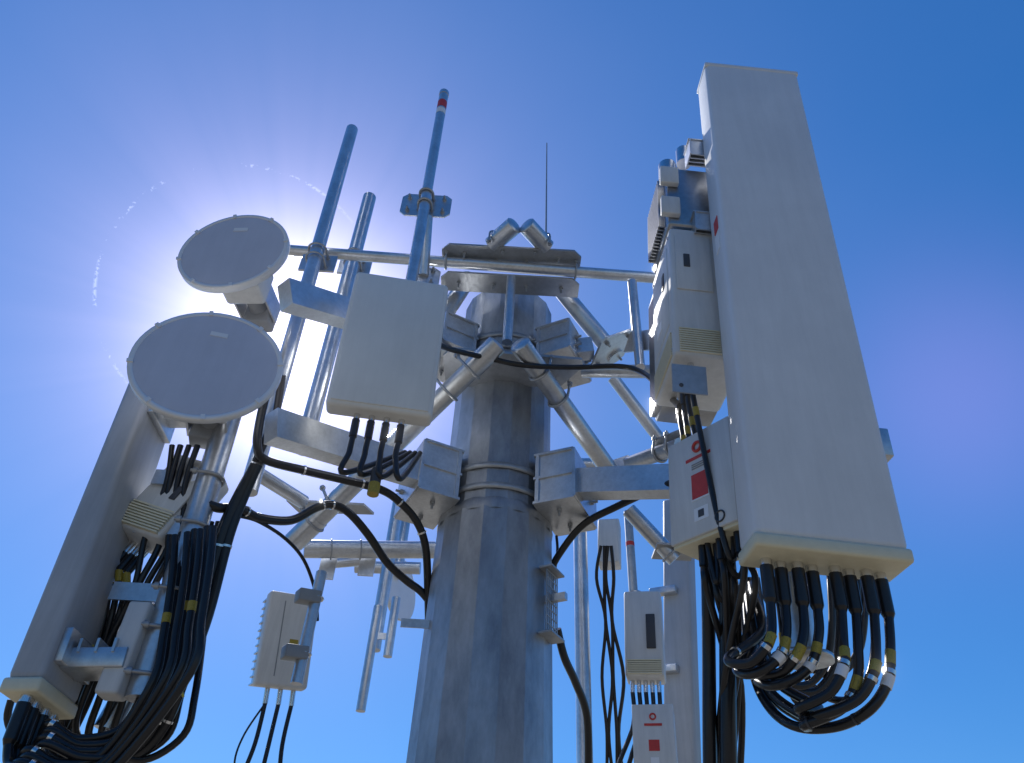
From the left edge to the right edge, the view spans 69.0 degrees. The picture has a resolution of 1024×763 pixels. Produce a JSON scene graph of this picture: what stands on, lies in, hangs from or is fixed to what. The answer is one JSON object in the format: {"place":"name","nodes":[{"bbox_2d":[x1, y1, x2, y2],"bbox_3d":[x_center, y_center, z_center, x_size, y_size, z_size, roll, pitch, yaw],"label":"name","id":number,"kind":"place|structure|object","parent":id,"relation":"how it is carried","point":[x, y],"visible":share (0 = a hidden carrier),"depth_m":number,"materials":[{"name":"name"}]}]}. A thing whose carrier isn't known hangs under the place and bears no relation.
{"place":"outdoors","nodes":[
{"label":"outdoors","id":0,"kind":"place"},
{"bbox_2d":[406,292,552,762],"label":"monopole","id":1,"kind":"object","parent":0,"point":[483,693],"visible":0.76,"depth_m":2.96,"materials":[{"name":"metal"}]},
{"bbox_2d":[234,493,700,762],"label":"antenna assembly","id":2,"kind":"object","parent":1,"relation":"attached to","point":[668,731],"visible":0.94,"depth_m":4.36,"materials":[{"name":"metal"}]},
{"bbox_2d":[261,143,691,579],"bbox_3d":[-0.177,-0.616,4.461,2.156,3.595,1.825,3,-41,0],"label":"head frame","id":3,"kind":"object","parent":1,"relation":"attached to","point":[572,487],"visible":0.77,"depth_m":3.43,"materials":[{"name":"metal"}]},
{"bbox_2d":[0,384,240,753],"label":"sector antenna","id":4,"kind":"object","parent":3,"relation":"attached to","point":[60,660],"visible":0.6,"depth_m":2.34,"materials":[{"name":"fibreglass"},{"name":"plastic"},{"name":"steel"}]},
{"bbox_2d":[94,455,228,730],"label":"radios","id":5,"kind":"object","parent":3,"relation":"attached to","point":[153,516],"visible":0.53,"depth_m":2.51,"materials":[{"name":"grey plastic"}]},
{"bbox_2d":[126,214,289,448],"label":"microwave dish antennas","id":6,"kind":"object","parent":3,"relation":"attached to","point":[202,375],"visible":1,"depth_m":2.66,"materials":[{"name":"white plastic"}]},
{"bbox_2d":[244,88,451,496],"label":"mounting pipes","id":7,"kind":"object","parent":3,"relation":"attached to","point":[426,205],"visible":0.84,"depth_m":3.88,"materials":[{"name":"metal"}]},
{"bbox_2d":[326,272,447,443],"bbox_3d":[-0.499,-0.089,3.022,0.409,0.799,0.210,9,-41,-6],"label":"panel antenna","id":8,"kind":"object","parent":3,"relation":"attached to","point":[386,366],"visible":0.99,"depth_m":2.94,"materials":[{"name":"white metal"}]},
{"bbox_2d":[2,343,895,762],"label":"cables","id":9,"kind":"object","parent":3,"relation":"attached to","point":[744,627],"visible":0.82,"depth_m":2.27,"materials":[{"name":"black rubber"}]},
{"bbox_2d":[647,138,741,571],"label":"remote radio units","id":10,"kind":"object","parent":3,"relation":"attached to","point":[685,351],"visible":0.72,"depth_m":2.80,"materials":[{"name":"metal"}]},
{"bbox_2d":[697,62,913,669],"bbox_3d":[0.984,-0.315,2.822,0.560,2.631,0.559,3,-41,0],"label":"sector antenna","id":11,"kind":"object","parent":3,"relation":"attached to","point":[812,451],"visible":0.92,"depth_m":2.41,"materials":[{"name":"fibreglass"},{"name":"plastic"},{"name":"steel"}]},
{"bbox_2d":[0,0,1023,762],"label":"sky","id":12,"kind":"structure","parent":0,"point":[129,129],"materials":[{"name":"blue"}]}
]}

